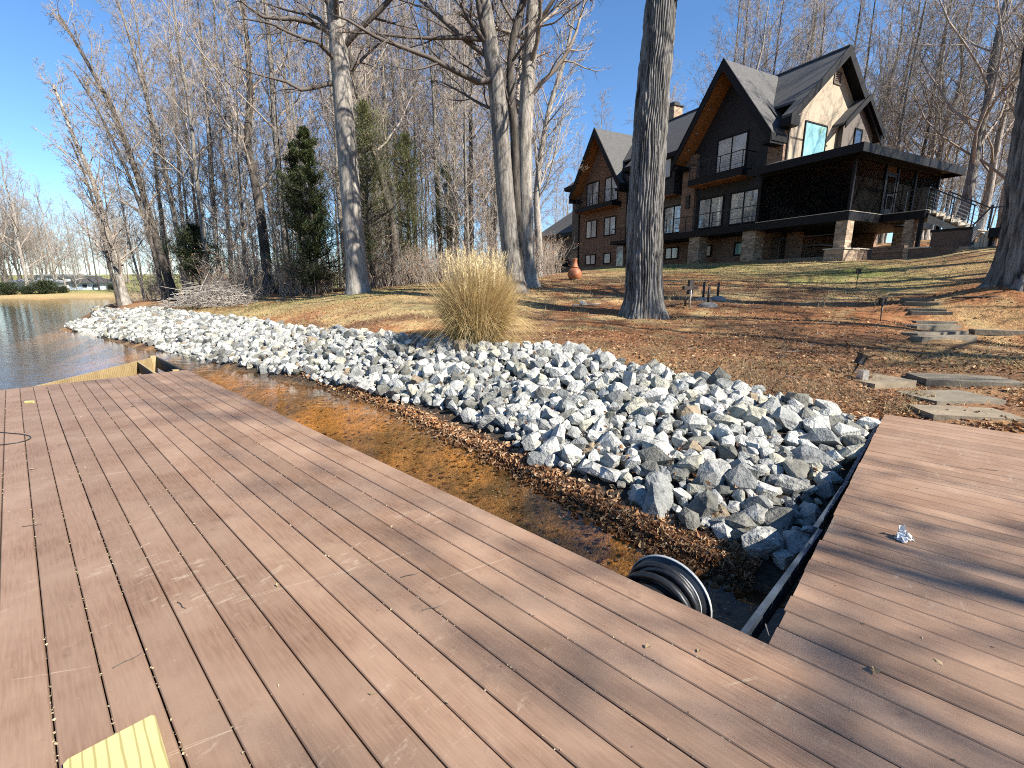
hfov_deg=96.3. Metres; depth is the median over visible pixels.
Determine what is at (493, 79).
maple tree
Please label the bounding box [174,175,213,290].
young tree
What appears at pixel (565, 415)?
rock
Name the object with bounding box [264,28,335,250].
bare tree
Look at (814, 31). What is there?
bare tree
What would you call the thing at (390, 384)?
rock
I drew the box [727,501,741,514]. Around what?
rock
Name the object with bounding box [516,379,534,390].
rock
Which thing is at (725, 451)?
rock
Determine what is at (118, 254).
bare tree
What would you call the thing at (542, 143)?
wood edge tree
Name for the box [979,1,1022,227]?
bare tree
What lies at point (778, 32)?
bare tree
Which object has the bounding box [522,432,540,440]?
rock
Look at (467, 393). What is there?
rock
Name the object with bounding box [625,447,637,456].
rock
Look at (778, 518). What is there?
rock
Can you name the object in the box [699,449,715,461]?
rock
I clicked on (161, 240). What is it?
bare tree
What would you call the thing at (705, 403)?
rock
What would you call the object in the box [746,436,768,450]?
rock
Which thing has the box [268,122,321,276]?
young tree
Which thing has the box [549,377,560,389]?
rock
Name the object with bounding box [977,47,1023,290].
oak tree
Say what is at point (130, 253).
bare tree
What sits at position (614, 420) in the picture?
rock
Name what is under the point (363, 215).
young tree
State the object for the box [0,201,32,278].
bare tree
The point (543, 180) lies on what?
bare tree
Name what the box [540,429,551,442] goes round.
rock
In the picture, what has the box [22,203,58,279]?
bare tree
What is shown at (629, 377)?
rock
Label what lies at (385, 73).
bare tree
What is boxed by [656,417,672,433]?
rock
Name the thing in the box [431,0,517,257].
bare tree
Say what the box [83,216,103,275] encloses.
bare tree
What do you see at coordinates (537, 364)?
rock
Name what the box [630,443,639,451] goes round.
rock
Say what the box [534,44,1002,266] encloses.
lake house
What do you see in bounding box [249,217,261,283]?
young tree
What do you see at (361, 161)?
bare tree
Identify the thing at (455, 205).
young tree
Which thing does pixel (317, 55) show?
bare tree
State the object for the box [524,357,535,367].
rock
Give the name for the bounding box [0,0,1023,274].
sky
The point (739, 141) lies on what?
window
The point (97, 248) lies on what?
bare tree
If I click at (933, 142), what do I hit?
bare tree
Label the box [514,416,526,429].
rock
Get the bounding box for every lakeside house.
[9,278,68,287]
[34,274,102,280]
[63,277,116,289]
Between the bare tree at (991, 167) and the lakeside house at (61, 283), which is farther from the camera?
the lakeside house at (61, 283)
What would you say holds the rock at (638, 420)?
on the ground at (332, 419)
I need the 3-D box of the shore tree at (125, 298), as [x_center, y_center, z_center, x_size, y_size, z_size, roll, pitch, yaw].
[-26.739,-12.635,29.348,4.799,15.353,6.782,-12,17,-43]
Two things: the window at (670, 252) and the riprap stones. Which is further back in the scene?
the window at (670, 252)
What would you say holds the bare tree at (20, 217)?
on the ground at (332, 419)
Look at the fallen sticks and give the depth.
10.51 m
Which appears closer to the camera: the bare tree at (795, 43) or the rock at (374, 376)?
the rock at (374, 376)
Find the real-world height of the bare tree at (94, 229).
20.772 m
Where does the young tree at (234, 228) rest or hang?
on the ground at (332, 419)
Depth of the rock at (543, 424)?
5.94 m
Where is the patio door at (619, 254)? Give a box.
[616,246,623,265]
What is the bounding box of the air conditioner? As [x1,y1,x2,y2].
[557,258,567,267]
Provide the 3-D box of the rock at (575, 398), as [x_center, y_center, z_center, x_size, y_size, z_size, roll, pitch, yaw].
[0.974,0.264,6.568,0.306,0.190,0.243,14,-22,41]
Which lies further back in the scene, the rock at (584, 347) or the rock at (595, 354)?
the rock at (584, 347)
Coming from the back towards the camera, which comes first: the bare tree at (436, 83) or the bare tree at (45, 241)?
the bare tree at (45, 241)
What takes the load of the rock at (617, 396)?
on the ground at (332, 419)
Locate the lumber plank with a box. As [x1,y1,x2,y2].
[63,715,169,767]
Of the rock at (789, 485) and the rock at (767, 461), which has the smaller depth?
the rock at (789, 485)
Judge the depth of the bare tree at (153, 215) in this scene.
78.84 m
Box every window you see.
[585,219,596,238]
[585,254,595,264]
[586,180,599,205]
[603,215,616,235]
[603,252,610,263]
[604,176,617,201]
[663,204,680,234]
[664,246,678,259]
[665,158,672,178]
[696,194,724,229]
[706,245,711,256]
[715,130,748,173]
[727,187,759,225]
[733,242,741,255]
[801,120,827,155]
[853,128,862,143]
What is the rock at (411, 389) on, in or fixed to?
on the ground at (332, 419)
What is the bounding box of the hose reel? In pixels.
[626,555,711,617]
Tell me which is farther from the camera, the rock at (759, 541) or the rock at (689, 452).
the rock at (689, 452)
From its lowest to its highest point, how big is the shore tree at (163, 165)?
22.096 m
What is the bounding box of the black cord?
[0,432,30,444]
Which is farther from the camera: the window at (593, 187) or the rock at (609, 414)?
the window at (593, 187)
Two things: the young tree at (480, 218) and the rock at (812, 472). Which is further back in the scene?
the young tree at (480, 218)
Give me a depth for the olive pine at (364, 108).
26.02 m
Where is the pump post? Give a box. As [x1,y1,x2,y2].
[682,280,700,306]
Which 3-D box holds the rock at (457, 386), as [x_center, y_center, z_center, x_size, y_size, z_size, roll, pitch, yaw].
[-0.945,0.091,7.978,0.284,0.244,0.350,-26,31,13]
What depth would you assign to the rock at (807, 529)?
3.68 m
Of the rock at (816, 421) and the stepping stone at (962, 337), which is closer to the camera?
the rock at (816, 421)
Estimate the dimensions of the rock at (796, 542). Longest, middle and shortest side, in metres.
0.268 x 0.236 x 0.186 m
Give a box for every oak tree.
[588,0,804,319]
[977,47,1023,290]
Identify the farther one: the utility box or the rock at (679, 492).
the utility box
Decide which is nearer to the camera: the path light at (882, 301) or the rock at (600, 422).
the rock at (600, 422)
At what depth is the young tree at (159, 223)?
37.73 m
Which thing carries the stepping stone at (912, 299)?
on the ground at (332, 419)
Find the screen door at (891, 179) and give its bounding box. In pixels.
[881,174,896,213]
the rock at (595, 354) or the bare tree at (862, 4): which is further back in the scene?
the bare tree at (862, 4)
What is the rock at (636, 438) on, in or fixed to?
on the ground at (332, 419)
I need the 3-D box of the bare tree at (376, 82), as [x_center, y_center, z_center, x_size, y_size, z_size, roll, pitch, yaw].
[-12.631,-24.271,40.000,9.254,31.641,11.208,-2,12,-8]
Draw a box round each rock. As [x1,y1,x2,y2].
[333,376,340,385]
[349,368,363,378]
[349,376,364,387]
[356,379,373,391]
[369,366,382,373]
[369,372,379,380]
[375,385,389,395]
[380,374,389,384]
[386,387,401,397]
[387,378,401,387]
[406,384,417,397]
[410,374,423,384]
[412,371,421,376]
[416,358,428,368]
[418,381,431,391]
[422,365,434,377]
[422,385,435,393]
[431,373,446,384]
[433,361,445,370]
[435,353,446,361]
[438,384,449,397]
[443,355,458,362]
[444,395,457,407]
[447,363,464,373]
[447,400,457,412]
[449,380,463,393]
[451,372,460,380]
[454,339,465,350]
[459,349,466,359]
[459,373,474,383]
[460,407,477,422]
[461,385,474,394]
[462,400,478,410]
[463,380,475,389]
[463,389,474,398]
[467,368,482,379]
[472,389,483,401]
[477,415,497,428]
[479,397,488,409]
[480,365,492,376]
[481,391,499,400]
[483,405,495,414]
[488,396,505,406]
[492,365,502,371]
[493,372,509,382]
[493,416,508,428]
[496,407,506,415]
[498,346,508,352]
[499,352,511,360]
[500,387,511,399]
[506,403,519,416]
[507,361,515,373]
[508,346,519,353]
[510,355,518,362]
[511,392,526,403]
[513,351,528,360]
[513,362,526,375]
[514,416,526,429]
[515,387,523,396]
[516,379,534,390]
[517,373,529,380]
[518,395,530,408]
[518,411,527,417]
[521,433,541,451]
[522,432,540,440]
[523,423,538,433]
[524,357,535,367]
[524,384,538,399]
[526,367,539,380]
[526,407,541,421]
[527,451,545,467]
[529,360,546,369]
[532,373,547,384]
[534,386,555,398]
[536,348,550,357]
[537,397,549,407]
[538,419,552,430]
[539,405,551,414]
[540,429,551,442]
[540,436,559,456]
[541,408,559,420]
[544,454,559,467]
[548,367,565,377]
[548,415,564,427]
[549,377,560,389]
[549,396,561,408]
[550,347,562,355]
[550,423,565,443]
[554,353,570,366]
[556,388,571,398]
[558,396,575,412]
[558,408,574,420]
[559,375,574,386]
[561,443,585,466]
[562,419,570,430]
[563,344,575,353]
[563,366,574,375]
[565,405,577,411]
[565,425,582,436]
[566,359,576,367]
[566,380,583,392]
[566,426,580,439]
[569,411,583,425]
[569,436,587,449]
[570,394,587,403]
[573,366,588,379]
[575,343,590,354]
[576,407,592,416]
[578,459,589,474]
[579,418,592,430]
[579,461,601,477]
[582,392,598,399]
[584,400,603,414]
[586,429,602,443]
[587,348,601,359]
[587,376,604,391]
[588,448,599,463]
[590,361,598,372]
[591,415,609,433]
[594,352,608,364]
[594,405,607,416]
[598,387,608,399]
[598,431,625,452]
[598,466,621,482]
[600,372,615,384]
[600,453,620,468]
[604,389,624,404]
[604,411,615,417]
[606,351,616,361]
[609,382,627,392]
[609,415,623,426]
[610,365,627,372]
[614,432,621,440]
[622,370,635,386]
[624,427,639,436]
[625,397,647,415]
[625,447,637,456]
[625,455,640,472]
[627,384,642,396]
[628,363,639,371]
[628,433,653,448]
[628,484,646,506]
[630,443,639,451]
[633,415,648,428]
[636,364,650,374]
[636,373,648,383]
[638,377,651,388]
[638,425,655,437]
[638,447,672,465]
[641,405,658,416]
[641,412,655,424]
[641,461,659,474]
[641,482,672,517]
[642,390,662,402]
[642,439,673,453]
[644,471,673,490]
[647,359,657,367]
[647,374,661,381]
[650,363,665,374]
[651,376,669,392]
[651,387,668,395]
[654,431,671,445]
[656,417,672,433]
[658,404,672,416]
[660,468,671,481]
[662,367,672,382]
[662,395,677,405]
[663,414,674,426]
[667,463,689,482]
[670,450,682,459]
[671,432,687,450]
[672,488,692,502]
[674,373,688,379]
[676,405,700,420]
[677,454,703,473]
[678,507,700,530]
[680,376,696,388]
[680,413,707,431]
[682,440,701,453]
[683,448,698,456]
[686,483,705,496]
[686,490,717,520]
[687,436,710,446]
[690,472,717,488]
[692,378,709,392]
[692,384,707,397]
[693,370,710,381]
[694,395,713,412]
[696,458,731,486]
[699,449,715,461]
[707,367,731,384]
[707,411,723,419]
[709,386,727,401]
[710,402,725,411]
[710,489,722,499]
[710,516,727,524]
[711,378,734,389]
[711,504,729,517]
[711,522,733,541]
[713,415,740,425]
[713,485,732,496]
[714,423,733,440]
[716,444,737,459]
[718,496,726,507]
[719,435,734,445]
[721,398,734,405]
[724,463,756,495]
[725,512,756,529]
[726,403,747,419]
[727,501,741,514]
[728,393,742,400]
[728,424,742,435]
[729,458,759,479]
[731,390,748,395]
[731,528,747,542]
[732,380,750,392]
[732,489,744,509]
[734,395,757,406]
[735,434,747,447]
[737,451,749,459]
[741,405,766,425]
[741,503,767,525]
[741,526,780,558]
[742,421,754,430]
[743,495,771,509]
[745,430,757,436]
[745,489,757,496]
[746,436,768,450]
[747,393,757,401]
[751,385,765,392]
[752,463,770,475]
[755,480,778,496]
[756,416,775,436]
[758,395,767,403]
[758,447,774,458]
[759,458,774,465]
[760,397,780,415]
[762,507,794,533]
[767,430,780,436]
[767,434,783,445]
[767,495,780,506]
[768,464,784,473]
[769,453,784,466]
[769,526,784,548]
[770,506,802,524]
[771,406,803,430]
[772,549,793,569]
[774,391,783,402]
[774,474,807,494]
[781,530,810,557]
[782,405,801,415]
[782,459,809,478]
[783,392,809,407]
[783,433,799,446]
[785,500,798,511]
[787,398,803,407]
[790,444,832,465]
[790,526,801,531]
[798,501,807,510]
[799,433,811,442]
[799,439,818,448]
[799,503,821,523]
[800,406,815,417]
[801,525,823,536]
[802,415,830,432]
[804,427,842,447]
[807,463,822,478]
[813,399,841,414]
[813,472,831,483]
[815,479,834,499]
[818,443,833,451]
[821,460,842,474]
[823,471,843,484]
[825,450,844,463]
[829,415,844,425]
[831,422,861,436]
[837,443,864,464]
[839,435,866,446]
[846,421,867,430]
[855,417,880,429]
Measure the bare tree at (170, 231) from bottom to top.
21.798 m
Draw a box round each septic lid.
[694,282,711,300]
[698,287,717,307]
[710,282,726,300]
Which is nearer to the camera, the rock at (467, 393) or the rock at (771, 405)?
the rock at (771, 405)
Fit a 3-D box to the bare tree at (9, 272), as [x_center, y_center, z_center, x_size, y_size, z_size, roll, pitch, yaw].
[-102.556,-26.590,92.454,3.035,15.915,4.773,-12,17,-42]
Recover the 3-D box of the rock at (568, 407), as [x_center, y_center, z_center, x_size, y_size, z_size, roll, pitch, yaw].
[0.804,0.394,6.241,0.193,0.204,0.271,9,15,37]
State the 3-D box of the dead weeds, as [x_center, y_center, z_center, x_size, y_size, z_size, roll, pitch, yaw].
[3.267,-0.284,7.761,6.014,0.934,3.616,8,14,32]
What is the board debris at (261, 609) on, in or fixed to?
on the dock
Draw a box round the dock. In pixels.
[0,355,1023,767]
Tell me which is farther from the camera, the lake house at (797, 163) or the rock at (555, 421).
the lake house at (797, 163)
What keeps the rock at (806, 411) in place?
on the ground at (332, 419)
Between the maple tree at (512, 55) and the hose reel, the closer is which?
the hose reel
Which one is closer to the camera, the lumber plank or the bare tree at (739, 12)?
the lumber plank
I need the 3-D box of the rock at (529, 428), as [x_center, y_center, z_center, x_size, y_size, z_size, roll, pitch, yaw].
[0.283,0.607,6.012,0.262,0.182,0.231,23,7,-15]
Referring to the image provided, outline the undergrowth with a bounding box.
[104,229,576,300]
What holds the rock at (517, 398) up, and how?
on the ground at (332, 419)
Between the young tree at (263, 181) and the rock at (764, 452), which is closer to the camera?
the rock at (764, 452)
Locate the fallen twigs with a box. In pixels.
[22,405,997,667]
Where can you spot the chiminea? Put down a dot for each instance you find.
(574, 272)
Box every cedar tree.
[256,124,345,294]
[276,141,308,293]
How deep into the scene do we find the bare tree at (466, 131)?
38.86 m
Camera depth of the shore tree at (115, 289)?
29.71 m
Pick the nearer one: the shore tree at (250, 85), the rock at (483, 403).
the rock at (483, 403)
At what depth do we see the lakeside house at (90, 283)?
95.95 m
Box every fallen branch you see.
[572,303,600,305]
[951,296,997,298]
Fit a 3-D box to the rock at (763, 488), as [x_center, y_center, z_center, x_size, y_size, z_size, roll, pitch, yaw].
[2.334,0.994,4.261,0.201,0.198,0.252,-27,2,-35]
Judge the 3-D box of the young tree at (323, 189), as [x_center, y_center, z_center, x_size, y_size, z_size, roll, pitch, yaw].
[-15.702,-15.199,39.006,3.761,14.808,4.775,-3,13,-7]
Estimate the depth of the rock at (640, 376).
6.87 m
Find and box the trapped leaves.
[80,313,817,528]
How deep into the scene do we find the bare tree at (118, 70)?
37.60 m
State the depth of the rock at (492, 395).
7.38 m
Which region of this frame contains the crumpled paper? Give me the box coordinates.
[895,525,913,542]
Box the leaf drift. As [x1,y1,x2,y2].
[281,370,762,599]
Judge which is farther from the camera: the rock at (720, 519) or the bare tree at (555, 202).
the bare tree at (555, 202)
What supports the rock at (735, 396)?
on the ground at (332, 419)
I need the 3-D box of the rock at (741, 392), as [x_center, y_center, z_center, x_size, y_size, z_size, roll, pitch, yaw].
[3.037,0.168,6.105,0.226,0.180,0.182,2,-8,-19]
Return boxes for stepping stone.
[853,374,916,388]
[869,281,903,282]
[883,270,908,271]
[890,293,926,294]
[895,390,1005,404]
[900,298,938,300]
[900,324,961,329]
[901,330,968,335]
[904,302,942,305]
[905,372,1023,386]
[907,308,946,310]
[909,334,977,342]
[909,404,1023,421]
[910,311,952,315]
[911,320,957,323]
[970,329,1023,335]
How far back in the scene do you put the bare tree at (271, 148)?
47.14 m
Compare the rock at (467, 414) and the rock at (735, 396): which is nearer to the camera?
the rock at (735, 396)
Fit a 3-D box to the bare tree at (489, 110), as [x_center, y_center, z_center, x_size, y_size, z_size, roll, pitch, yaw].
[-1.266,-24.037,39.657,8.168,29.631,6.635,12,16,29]
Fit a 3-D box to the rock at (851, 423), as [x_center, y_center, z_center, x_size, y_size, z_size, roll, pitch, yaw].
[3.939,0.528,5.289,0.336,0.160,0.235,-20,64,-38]
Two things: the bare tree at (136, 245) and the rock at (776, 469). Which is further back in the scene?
the bare tree at (136, 245)
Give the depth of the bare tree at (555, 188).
30.81 m
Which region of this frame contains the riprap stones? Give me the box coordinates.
[64,304,869,529]
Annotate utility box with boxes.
[856,369,869,379]
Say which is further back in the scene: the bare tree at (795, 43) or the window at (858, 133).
the bare tree at (795, 43)
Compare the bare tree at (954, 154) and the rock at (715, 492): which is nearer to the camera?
the rock at (715, 492)
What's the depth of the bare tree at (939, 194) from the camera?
48.55 m
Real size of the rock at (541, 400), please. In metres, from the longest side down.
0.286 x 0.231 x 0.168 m
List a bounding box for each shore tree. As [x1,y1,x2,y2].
[30,56,146,305]
[40,0,184,299]
[61,60,167,299]
[63,138,127,307]
[69,0,215,298]
[174,0,304,293]
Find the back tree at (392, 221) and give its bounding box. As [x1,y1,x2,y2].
[296,0,424,285]
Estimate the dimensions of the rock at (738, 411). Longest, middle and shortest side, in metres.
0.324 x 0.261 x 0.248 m
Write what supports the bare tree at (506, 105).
on the ground at (332, 419)
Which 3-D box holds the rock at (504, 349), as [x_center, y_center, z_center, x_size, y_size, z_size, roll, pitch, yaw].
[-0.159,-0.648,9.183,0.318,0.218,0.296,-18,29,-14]
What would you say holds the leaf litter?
on the ground at (332, 419)
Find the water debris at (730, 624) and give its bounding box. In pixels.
[197,371,733,626]
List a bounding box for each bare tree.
[0,139,87,285]
[0,156,25,244]
[0,169,52,279]
[0,178,39,281]
[0,180,40,279]
[0,188,43,276]
[0,189,27,278]
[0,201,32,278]
[0,205,26,279]
[0,222,15,283]
[0,223,27,280]
[0,236,7,282]
[1,189,36,272]
[2,174,86,279]
[6,200,62,273]
[8,197,41,281]
[8,200,45,265]
[22,197,51,273]
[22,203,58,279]
[22,225,55,279]
[26,227,72,278]
[29,216,90,286]
[30,199,62,273]
[39,209,58,272]
[43,198,69,272]
[54,216,70,273]
[57,196,90,291]
[58,216,77,273]
[63,210,104,274]
[64,213,84,278]
[66,228,86,273]
[67,176,106,290]
[68,207,92,274]
[74,195,124,278]
[80,207,132,270]
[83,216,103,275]
[84,0,203,274]
[86,211,120,279]
[88,67,172,299]
[90,203,139,289]
[94,0,228,279]
[94,220,146,278]
[110,203,126,281]
[111,196,138,278]
[114,0,245,289]
[115,211,136,282]
[116,0,233,249]
[119,186,149,281]
[120,212,150,287]
[121,0,326,291]
[121,165,188,262]
[127,195,178,279]
[127,199,144,284]
[128,0,265,278]
[131,221,153,283]
[134,15,225,260]
[138,211,180,278]
[147,0,242,244]
[149,28,227,286]
[149,197,184,277]
[150,0,271,283]
[189,0,288,290]
[194,0,360,242]
[203,54,274,268]
[212,196,233,273]
[223,3,319,261]
[225,0,404,287]
[230,86,280,257]
[238,79,278,276]
[250,82,288,239]
[256,0,396,226]
[262,0,342,290]
[263,43,334,289]
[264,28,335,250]
[272,0,394,233]
[291,0,397,173]
[312,0,444,284]
[312,97,339,287]
[315,0,422,282]
[317,8,380,261]
[319,102,335,203]
[320,57,359,213]
[321,20,400,265]
[326,109,361,256]
[355,0,444,203]
[360,80,401,269]
[361,0,451,277]
[361,22,428,244]
[366,94,395,259]
[367,3,449,177]
[370,2,444,283]
[373,0,439,245]
[380,0,484,281]
[394,0,489,238]
[398,0,534,256]
[400,65,444,258]
[402,0,479,272]
[402,144,441,258]
[408,0,505,274]
[409,2,491,275]
[412,4,489,248]
[417,0,492,231]
[417,19,490,210]
[418,165,443,263]
[420,8,471,270]
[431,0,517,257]
[434,0,551,261]
[434,129,463,248]
[446,2,543,256]
[459,131,497,245]
[466,0,580,240]
[468,1,543,232]
[471,2,520,266]
[473,109,498,260]
[483,0,586,217]
[532,95,563,243]
[541,168,572,224]
[542,159,564,229]
[552,185,570,218]
[562,123,583,215]
[566,86,614,162]
[624,74,688,124]
[671,58,682,101]
[686,0,771,111]
[687,0,829,111]
[707,0,788,84]
[735,0,784,73]
[742,0,802,74]
[752,0,788,74]
[754,0,907,103]
[762,0,846,72]
[777,0,850,73]
[784,0,839,70]
[784,20,809,68]
[789,0,831,63]
[817,0,894,118]
[831,0,926,144]
[855,0,985,243]
[858,47,933,151]
[860,0,907,146]
[863,0,978,152]
[865,0,1021,239]
[866,0,996,243]
[866,11,959,239]
[871,0,1023,226]
[876,15,923,152]
[877,0,1021,240]
[878,0,1021,239]
[879,0,1023,220]
[882,0,1023,232]
[883,0,988,158]
[884,52,940,242]
[911,80,938,154]
[912,71,965,155]
[925,0,1020,228]
[930,22,990,237]
[930,33,983,238]
[933,91,1010,229]
[938,113,983,218]
[939,99,999,215]
[943,1,1023,127]
[945,11,1019,214]
[953,0,1022,223]
[953,0,1023,129]
[953,54,1017,214]
[954,29,1014,202]
[976,103,1014,203]
[976,160,1006,227]
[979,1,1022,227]
[988,112,1010,195]
[994,37,1021,141]
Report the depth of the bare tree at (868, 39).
45.45 m
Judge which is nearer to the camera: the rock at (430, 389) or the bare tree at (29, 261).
the rock at (430, 389)
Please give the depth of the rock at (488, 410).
6.85 m
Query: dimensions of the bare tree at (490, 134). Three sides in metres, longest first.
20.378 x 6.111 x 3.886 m
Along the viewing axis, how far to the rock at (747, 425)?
5.28 m
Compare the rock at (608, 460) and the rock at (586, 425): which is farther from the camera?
the rock at (586, 425)
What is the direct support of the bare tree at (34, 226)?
on the ground at (332, 419)
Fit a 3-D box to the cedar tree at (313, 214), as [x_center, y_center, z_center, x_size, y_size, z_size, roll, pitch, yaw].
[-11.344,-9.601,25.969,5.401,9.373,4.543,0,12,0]
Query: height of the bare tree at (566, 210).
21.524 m
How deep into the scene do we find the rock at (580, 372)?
7.27 m
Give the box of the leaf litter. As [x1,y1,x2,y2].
[191,258,1023,432]
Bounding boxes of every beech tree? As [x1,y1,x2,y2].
[220,0,425,294]
[448,0,613,287]
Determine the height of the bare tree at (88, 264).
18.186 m
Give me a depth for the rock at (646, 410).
5.76 m
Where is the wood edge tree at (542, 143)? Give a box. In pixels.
[508,0,599,276]
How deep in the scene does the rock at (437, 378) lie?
8.35 m
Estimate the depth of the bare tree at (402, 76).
47.14 m
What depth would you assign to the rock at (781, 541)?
3.55 m
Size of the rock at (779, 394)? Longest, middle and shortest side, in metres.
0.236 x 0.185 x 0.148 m
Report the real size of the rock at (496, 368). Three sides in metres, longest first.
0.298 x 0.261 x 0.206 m
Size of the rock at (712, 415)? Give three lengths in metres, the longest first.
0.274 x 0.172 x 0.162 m
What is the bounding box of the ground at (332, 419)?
[0,237,1023,767]
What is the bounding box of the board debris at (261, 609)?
[1,371,993,765]
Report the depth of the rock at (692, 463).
4.55 m
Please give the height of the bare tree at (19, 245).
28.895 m
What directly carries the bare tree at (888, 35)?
on the ground at (332, 419)
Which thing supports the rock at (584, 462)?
on the ground at (332, 419)
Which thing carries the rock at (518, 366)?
on the ground at (332, 419)
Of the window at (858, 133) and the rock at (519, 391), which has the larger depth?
the window at (858, 133)
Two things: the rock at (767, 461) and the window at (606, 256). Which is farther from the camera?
the window at (606, 256)
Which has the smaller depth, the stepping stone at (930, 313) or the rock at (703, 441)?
the rock at (703, 441)
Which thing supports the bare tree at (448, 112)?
on the ground at (332, 419)
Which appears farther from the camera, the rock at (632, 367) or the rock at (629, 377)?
the rock at (632, 367)
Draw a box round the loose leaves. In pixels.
[30,406,942,694]
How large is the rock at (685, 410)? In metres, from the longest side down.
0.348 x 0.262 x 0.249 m
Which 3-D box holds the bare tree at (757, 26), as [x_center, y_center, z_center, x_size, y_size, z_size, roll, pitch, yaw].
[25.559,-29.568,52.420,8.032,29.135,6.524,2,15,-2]
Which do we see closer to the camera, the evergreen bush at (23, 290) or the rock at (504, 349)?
the rock at (504, 349)
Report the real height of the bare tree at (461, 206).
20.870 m
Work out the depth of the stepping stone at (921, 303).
12.12 m
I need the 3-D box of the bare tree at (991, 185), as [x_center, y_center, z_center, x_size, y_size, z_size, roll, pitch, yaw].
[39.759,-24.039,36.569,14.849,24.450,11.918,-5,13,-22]
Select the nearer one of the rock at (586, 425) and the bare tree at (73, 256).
the rock at (586, 425)
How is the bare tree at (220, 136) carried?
on the ground at (332, 419)
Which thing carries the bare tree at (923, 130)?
on the ground at (332, 419)
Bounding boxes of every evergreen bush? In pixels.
[0,280,22,295]
[18,284,35,293]
[23,277,62,293]
[54,284,70,292]
[104,283,112,289]
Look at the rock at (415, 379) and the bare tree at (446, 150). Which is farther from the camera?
the bare tree at (446, 150)
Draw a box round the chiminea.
[567,259,581,279]
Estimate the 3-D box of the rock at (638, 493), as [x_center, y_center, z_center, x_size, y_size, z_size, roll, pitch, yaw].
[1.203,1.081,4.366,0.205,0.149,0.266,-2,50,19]
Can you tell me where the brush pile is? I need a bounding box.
[146,272,277,307]
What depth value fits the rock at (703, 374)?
6.68 m
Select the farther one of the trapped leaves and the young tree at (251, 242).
the young tree at (251, 242)
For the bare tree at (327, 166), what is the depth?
53.69 m
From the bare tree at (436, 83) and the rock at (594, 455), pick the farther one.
the bare tree at (436, 83)
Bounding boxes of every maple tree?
[322,0,529,293]
[426,0,601,277]
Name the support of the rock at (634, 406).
on the ground at (332, 419)
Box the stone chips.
[99,308,867,560]
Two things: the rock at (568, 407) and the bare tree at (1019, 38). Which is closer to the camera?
the rock at (568, 407)
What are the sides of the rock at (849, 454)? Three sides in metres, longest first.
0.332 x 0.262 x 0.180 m
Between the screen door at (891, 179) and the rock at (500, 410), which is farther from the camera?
the screen door at (891, 179)
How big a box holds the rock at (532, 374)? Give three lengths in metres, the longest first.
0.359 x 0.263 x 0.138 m
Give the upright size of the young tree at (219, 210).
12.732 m
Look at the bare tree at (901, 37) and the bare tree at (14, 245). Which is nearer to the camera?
the bare tree at (901, 37)
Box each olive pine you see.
[321,96,430,288]
[370,130,439,283]
[415,162,471,270]
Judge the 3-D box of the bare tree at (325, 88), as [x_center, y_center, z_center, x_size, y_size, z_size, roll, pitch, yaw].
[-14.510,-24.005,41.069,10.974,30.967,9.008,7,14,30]
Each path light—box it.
[852,352,870,374]
[855,268,861,288]
[878,297,888,320]
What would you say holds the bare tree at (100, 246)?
on the ground at (332, 419)
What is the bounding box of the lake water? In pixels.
[0,299,296,393]
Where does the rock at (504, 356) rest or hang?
on the ground at (332, 419)
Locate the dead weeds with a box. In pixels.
[561,333,946,416]
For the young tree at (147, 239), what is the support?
on the ground at (332, 419)
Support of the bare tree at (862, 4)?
on the ground at (332, 419)
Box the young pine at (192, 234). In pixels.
[158,220,230,291]
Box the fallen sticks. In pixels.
[263,262,1013,403]
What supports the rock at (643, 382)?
on the ground at (332, 419)
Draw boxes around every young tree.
[134,197,178,290]
[137,176,180,287]
[144,250,162,299]
[145,177,179,296]
[162,149,190,289]
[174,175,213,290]
[196,39,281,293]
[196,141,241,288]
[207,113,251,293]
[213,89,264,293]
[217,193,252,292]
[219,159,259,288]
[226,204,251,285]
[236,191,259,282]
[245,206,259,279]
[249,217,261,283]
[252,136,295,262]
[253,126,292,291]
[260,169,296,293]
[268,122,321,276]
[307,110,341,288]
[331,171,368,276]
[352,78,397,269]
[357,152,382,271]
[361,89,404,284]
[374,158,400,272]
[384,135,428,263]
[387,106,423,282]
[394,97,436,269]
[415,108,451,276]
[436,139,462,255]
[442,171,466,258]
[465,148,492,259]
[468,96,500,258]
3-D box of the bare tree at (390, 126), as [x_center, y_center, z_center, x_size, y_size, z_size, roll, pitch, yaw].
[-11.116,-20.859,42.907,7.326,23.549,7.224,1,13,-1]
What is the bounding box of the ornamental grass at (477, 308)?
[410,246,543,350]
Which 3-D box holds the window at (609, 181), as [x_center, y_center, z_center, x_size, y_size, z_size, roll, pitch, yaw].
[8.574,-16.823,39.540,0.090,2.050,1.800,-6,13,-27]
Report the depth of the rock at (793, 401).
5.57 m
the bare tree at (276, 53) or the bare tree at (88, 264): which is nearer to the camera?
the bare tree at (276, 53)
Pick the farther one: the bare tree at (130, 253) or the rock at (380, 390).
the bare tree at (130, 253)
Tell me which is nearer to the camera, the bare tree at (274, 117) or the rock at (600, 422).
the rock at (600, 422)
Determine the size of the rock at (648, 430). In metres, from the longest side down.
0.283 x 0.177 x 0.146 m
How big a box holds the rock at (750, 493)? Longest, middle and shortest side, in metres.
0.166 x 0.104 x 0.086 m
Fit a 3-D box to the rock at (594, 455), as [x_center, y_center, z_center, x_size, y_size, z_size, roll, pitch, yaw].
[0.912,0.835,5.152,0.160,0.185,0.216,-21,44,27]
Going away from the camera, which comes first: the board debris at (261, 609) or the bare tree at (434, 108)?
the board debris at (261, 609)

